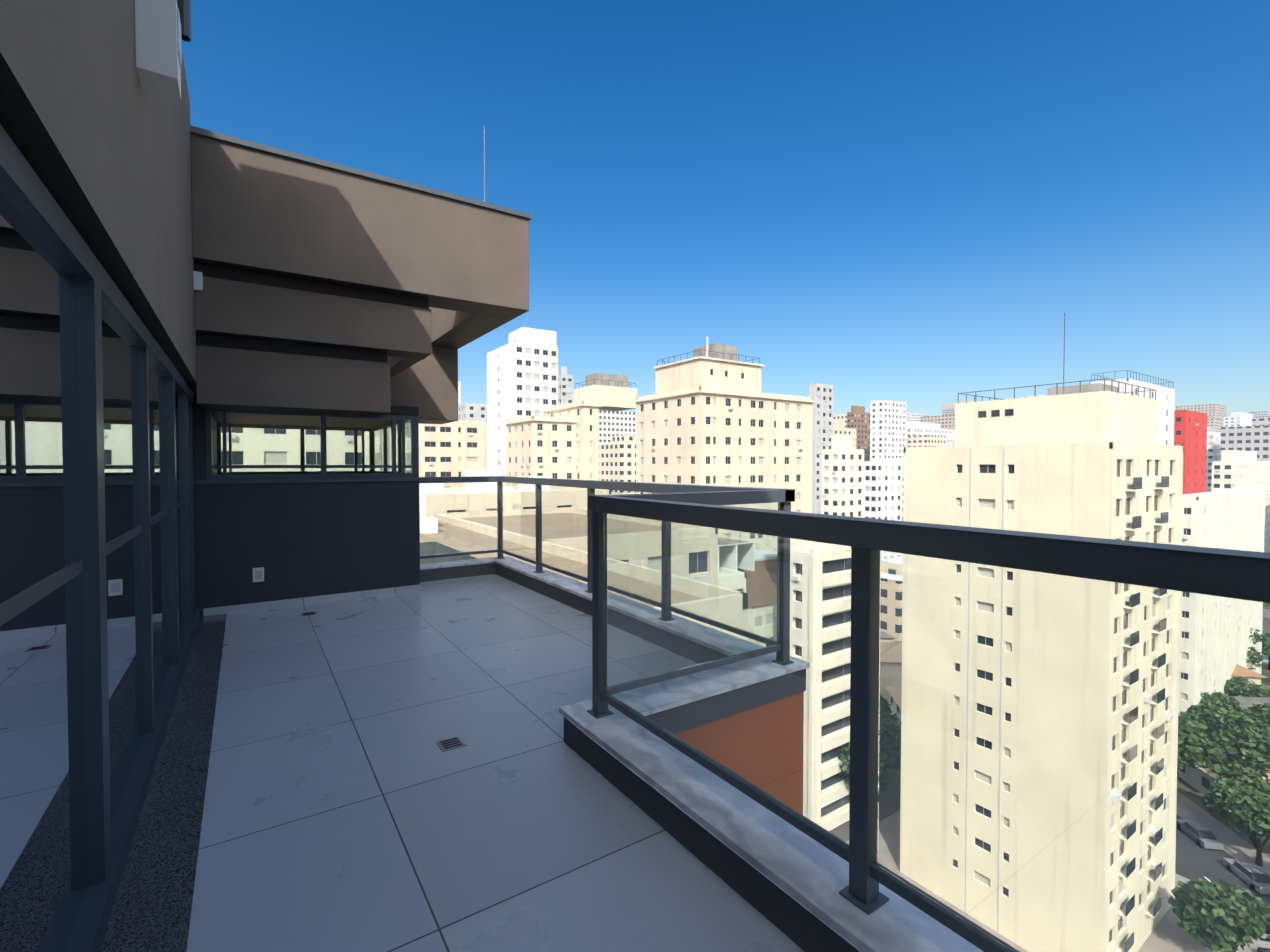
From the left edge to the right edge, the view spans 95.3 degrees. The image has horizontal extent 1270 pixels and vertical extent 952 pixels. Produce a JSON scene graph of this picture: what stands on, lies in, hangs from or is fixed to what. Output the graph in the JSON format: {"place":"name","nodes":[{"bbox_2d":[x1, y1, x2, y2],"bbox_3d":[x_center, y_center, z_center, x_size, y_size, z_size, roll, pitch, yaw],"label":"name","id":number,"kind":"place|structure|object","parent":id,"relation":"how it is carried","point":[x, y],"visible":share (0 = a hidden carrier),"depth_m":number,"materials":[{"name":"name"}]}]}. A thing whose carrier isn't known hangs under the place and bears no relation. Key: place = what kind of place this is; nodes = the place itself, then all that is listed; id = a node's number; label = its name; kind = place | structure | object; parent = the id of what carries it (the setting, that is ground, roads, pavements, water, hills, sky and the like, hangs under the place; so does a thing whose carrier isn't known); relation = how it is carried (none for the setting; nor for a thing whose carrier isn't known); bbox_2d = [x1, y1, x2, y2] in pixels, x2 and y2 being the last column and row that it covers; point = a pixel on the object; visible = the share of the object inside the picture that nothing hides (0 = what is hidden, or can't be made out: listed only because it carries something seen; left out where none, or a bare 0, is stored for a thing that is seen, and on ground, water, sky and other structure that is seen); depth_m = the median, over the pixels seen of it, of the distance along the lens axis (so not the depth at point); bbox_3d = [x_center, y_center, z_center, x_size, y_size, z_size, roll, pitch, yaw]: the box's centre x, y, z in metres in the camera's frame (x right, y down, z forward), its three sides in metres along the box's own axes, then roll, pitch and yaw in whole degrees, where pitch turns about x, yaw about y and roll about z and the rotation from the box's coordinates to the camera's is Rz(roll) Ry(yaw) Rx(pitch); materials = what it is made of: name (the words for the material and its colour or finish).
{"place":"outdoors","nodes":[
{"label":"outdoors","id":0,"kind":"place"},
{"bbox_2d":[420,555,476,563],"bbox_3d":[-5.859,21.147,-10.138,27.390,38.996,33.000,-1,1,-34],"label":"coping","id":1,"kind":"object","parent":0,"point":[444,559],"depth_m":10.23,"materials":[{"name":"beige paint"}]},
{"bbox_2d":[187,574,804,951],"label":"terrace floor","id":2,"kind":"structure","parent":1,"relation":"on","point":[350,805],"depth_m":2.44,"materials":[{"name":"tile"}]},
{"bbox_2d":[0,0,195,394],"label":"terrace wall","id":3,"kind":"structure","parent":2,"relation":"on","point":[99,136],"depth_m":1.85,"materials":[{"name":"beige paint"}]},
{"bbox_2d":[0,124,198,951],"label":"sliding doors","id":4,"kind":"structure","parent":3,"relation":"attached to","point":[99,615],"depth_m":1.74,"materials":[{"name":"glass"}]},
{"bbox_2d":[135,0,181,98],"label":"wall lamp","id":5,"kind":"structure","parent":3,"relation":"attached to","point":[158,45],"depth_m":2.32,"materials":[{"name":"white plastic"}]},
{"bbox_2d":[177,0,190,41],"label":"downpipe","id":6,"kind":"object","parent":3,"relation":"attached to","point":[184,7],"visible":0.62,"depth_m":3.67,"materials":[{"name":"grey metal"}]},
{"bbox_2d":[193,271,202,290],"bbox_3d":[-3.694,-1.639,4.901,0.064,0.150,0.120,-1,1,-34],"label":"wall light","id":7,"kind":"object","parent":3,"relation":"attached to","point":[197,281],"visible":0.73,"depth_m":4.85,"materials":[{"name":"white plastic"}]},
{"bbox_2d":[100,614,226,951],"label":"door threshold","id":8,"kind":"object","parent":2,"relation":"on","point":[152,909],"depth_m":2.29,"materials":[{"name":"stone"}]},
{"bbox_2d":[192,406,421,616],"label":"wall","id":9,"kind":"structure","parent":2,"relation":"on","point":[298,538],"depth_m":5.88,"materials":[{"name":"grey paint"}]},
{"bbox_2d":[253,567,263,581],"bbox_3d":[-3.700,0.970,5.688,0.095,0.140,0.016,-1,1,-34],"label":"electrical outlet","id":10,"kind":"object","parent":9,"relation":"attached to","point":[258,574],"depth_m":5.68,"materials":[{"name":"white plastic"}]},
{"bbox_2d":[206,409,418,479],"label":"room window","id":11,"kind":"structure","parent":9,"relation":"on","point":[249,445],"depth_m":5.95,"materials":[{"name":"clear glass"}]},
{"bbox_2d":[203,584,421,615],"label":"baseboard","id":12,"kind":"structure","parent":9,"relation":"attached to","point":[298,601],"depth_m":5.92,"materials":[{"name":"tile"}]},
{"bbox_2d":[191,134,528,423],"bbox_3d":[-3.434,-1.762,7.020,3.107,2.204,3.507,-1,1,-34],"label":"stepped canopy","id":13,"kind":"object","parent":9,"relation":"on","point":[328,291],"visible":0.83,"depth_m":5.45,"materials":[{"name":"paint"}]},
{"bbox_2d":[190,125,531,220],"bbox_3d":[0.798,-3.404,0.186,3.725,1.370,19.500,-1,1,-34],"label":"roof flashing","id":14,"kind":"object","parent":13,"relation":"on","point":[297,156],"visible":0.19,"depth_m":5.38,"materials":[{"name":"grey metal"}]},
{"bbox_2d":[484,126,484,201],"bbox_3d":[-1.855,-3.585,7.139,0.100,1.450,0.100,-1,1,-34],"label":"lightning rod","id":15,"kind":"object","parent":14,"relation":"attached to","point":[484,163],"visible":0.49,"depth_m":7.13,"materials":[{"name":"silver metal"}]},
{"bbox_2d":[301,612,466,751],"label":"floor drains","id":16,"kind":"object","parent":2,"relation":"on","point":[448,744],"visible":1,"depth_m":2.97,"materials":[{"name":"silver metal"}]},
{"bbox_2d":[420,563,859,951],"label":"kerb upstand","id":17,"kind":"object","parent":2,"relation":"on","point":[799,925],"visible":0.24,"depth_m":2.16,"materials":[{"name":"grey paint"}]},
{"bbox_2d":[420,556,983,951],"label":"parapet coping","id":18,"kind":"object","parent":17,"relation":"on","point":[808,873],"visible":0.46,"depth_m":1.96,"materials":[{"name":"grey stone"}]},
{"bbox_2d":[419,476,1269,951],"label":"glass railing","id":19,"kind":"object","parent":18,"relation":"on","point":[993,740],"visible":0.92,"depth_m":1.45,"materials":[{"name":"clear glass"}]},
{"bbox_2d":[465,470,549,477],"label":"block","id":20,"kind":"structure","parent":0,"point":[482,472],"depth_m":51.63,"materials":[{"name":"beige paint"}]},
{"bbox_2d":[470,542,587,583],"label":"block flat roof","id":21,"kind":"structure","parent":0,"point":[485,555],"depth_m":26.00,"materials":[{"name":"beige paint"}]},
{"bbox_2d":[181,0,1269,416],"label":"sky","id":22,"kind":"structure","parent":0,"point":[908,201],"materials":[{"name":"blue"}]},
{"bbox_2d":[906,422,954,445],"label":"skyline tower","id":23,"kind":"structure","parent":0,"point":[916,428],"depth_m":386.30,"materials":[{"name":"paint"}]},
{"label":"garden ground","id":24,"kind":"structure","parent":0,"visible":0},
{"bbox_2d":[633,336,815,512],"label":"apartment building","id":25,"kind":"structure","parent":24,"relation":"on","point":[711,414],"depth_m":92.67,"materials":[{"name":"beige paint"}]},
{"bbox_2d":[809,383,832,513],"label":"skyline tower","id":26,"kind":"structure","parent":24,"relation":"on","point":[822,423],"depth_m":209.32,"materials":[{"name":"paint"}]},
{"bbox_2d":[822,435,863,517],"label":"skyline tower","id":27,"kind":"structure","parent":24,"relation":"on","point":[842,478],"depth_m":150.98,"materials":[{"name":"beige paint"}]},
{"bbox_2d":[870,400,905,461],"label":"skyline tower","id":28,"kind":"structure","parent":24,"relation":"on","point":[887,430],"depth_m":299.95,"materials":[{"name":"paint"}]},
{"bbox_2d":[1089,370,1174,445],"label":"white tower","id":29,"kind":"structure","parent":24,"relation":"on","point":[1165,397],"depth_m":112.18,"materials":[{"name":"paint"}]},
{"bbox_2d":[1174,410,1206,493],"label":"red tower","id":30,"kind":"structure","parent":24,"relation":"on","point":[1190,432],"depth_m":134.23,"materials":[{"name":"paint"}]},
{"bbox_2d":[1182,489,1264,551],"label":"cream block","id":31,"kind":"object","parent":24,"relation":"on","point":[1234,519],"visible":0.23,"depth_m":91.97,"materials":[{"name":"beige paint"}]},
{"bbox_2d":[1211,450,1269,552],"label":"skyline tower","id":32,"kind":"structure","parent":24,"relation":"on","point":[1234,469],"depth_m":193.21,"materials":[{"name":"beige paint"}]},
{"label":"ground surface","id":33,"kind":"structure","parent":0,"visible":0},
{"bbox_2d":[419,420,486,476],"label":"beige block","id":34,"kind":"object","parent":33,"relation":"on","point":[458,448],"visible":0.15,"depth_m":116.88,"materials":[{"name":"beige paint"}]},
{"bbox_2d":[458,381,460,404],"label":"skyline tower","id":35,"kind":"structure","parent":33,"relation":"on","point":[459,392],"depth_m":280.38,"materials":[{"name":"paint"}]},
{"bbox_2d":[458,403,486,420],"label":"skyline tower","id":36,"kind":"structure","parent":33,"relation":"on","point":[473,411],"depth_m":234.40,"materials":[{"name":"paint"}]},
{"bbox_2d":[487,312,557,475],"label":"white tower","id":37,"kind":"structure","parent":33,"relation":"on","point":[522,372],"depth_m":142.05,"materials":[{"name":"paint"}]},
{"bbox_2d":[504,416,576,478],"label":"block wing","id":38,"kind":"structure","parent":33,"relation":"on","point":[541,445],"depth_m":108.27,"materials":[{"name":"beige paint"}]},
{"bbox_2d":[558,366,572,405],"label":"skyline tower","id":39,"kind":"structure","parent":33,"relation":"on","point":[565,388],"depth_m":241.90,"materials":[{"name":"paint"}]},
{"bbox_2d":[545,372,636,479],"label":"apartment building","id":40,"kind":"structure","parent":33,"relation":"on","point":[604,392],"depth_m":111.18,"materials":[{"name":"beige paint"}]},
{"bbox_2d":[599,410,924,444],"bbox_3d":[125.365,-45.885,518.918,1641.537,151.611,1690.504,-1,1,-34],"label":"city fabric","id":41,"kind":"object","parent":33,"relation":"on","point":[616,423],"depth_m":303.51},
{"bbox_2d":[599,395,1043,520],"bbox_3d":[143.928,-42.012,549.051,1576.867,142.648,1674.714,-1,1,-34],"label":"city fabric","id":42,"kind":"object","parent":33,"relation":"on","point":[617,458],"depth_m":203.84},
{"bbox_2d":[833,420,855,448],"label":"skyline tower","id":43,"kind":"structure","parent":33,"relation":"on","point":[839,428],"depth_m":263.39,"materials":[{"name":"beige paint"}]},
{"bbox_2d":[847,405,869,460],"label":"skyline tower","id":44,"kind":"structure","parent":33,"relation":"on","point":[858,418],"depth_m":329.88,"materials":[{"name":"brown paint"}]},
{"bbox_2d":[864,461,902,520],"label":"skyline tower","id":45,"kind":"structure","parent":33,"relation":"on","point":[883,486],"depth_m":170.72,"materials":[{"name":"paint"}]},
{"bbox_2d":[903,312,1182,544],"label":"cream tower","id":46,"kind":"structure","parent":33,"relation":"on","point":[1095,460],"depth_m":48.78,"materials":[{"name":"paint"}]},
{"bbox_2d":[920,403,1225,432],"bbox_3d":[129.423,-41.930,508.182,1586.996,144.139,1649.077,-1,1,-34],"label":"city fabric","id":47,"kind":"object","parent":33,"relation":"on","point":[1215,413],"depth_m":592.06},
{"bbox_2d":[925,408,1269,460],"bbox_3d":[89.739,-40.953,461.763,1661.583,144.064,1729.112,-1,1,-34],"label":"city fabric","id":48,"kind":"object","parent":33,"relation":"on","point":[1255,436],"depth_m":231.85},
{"bbox_2d":[1207,428,1215,431],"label":"skyline tower","id":49,"kind":"structure","parent":33,"relation":"on","point":[1211,429],"depth_m":456.18,"materials":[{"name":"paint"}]},
{"bbox_2d":[1206,432,1220,491],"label":"skyline tower","id":50,"kind":"structure","parent":33,"relation":"on","point":[1213,447],"depth_m":253.37,"materials":[{"name":"paint"}]},
{"bbox_2d":[1223,412,1254,426],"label":"skyline tower","id":51,"kind":"structure","parent":33,"relation":"on","point":[1236,419],"depth_m":508.19,"materials":[{"name":"paint"}]}
]}

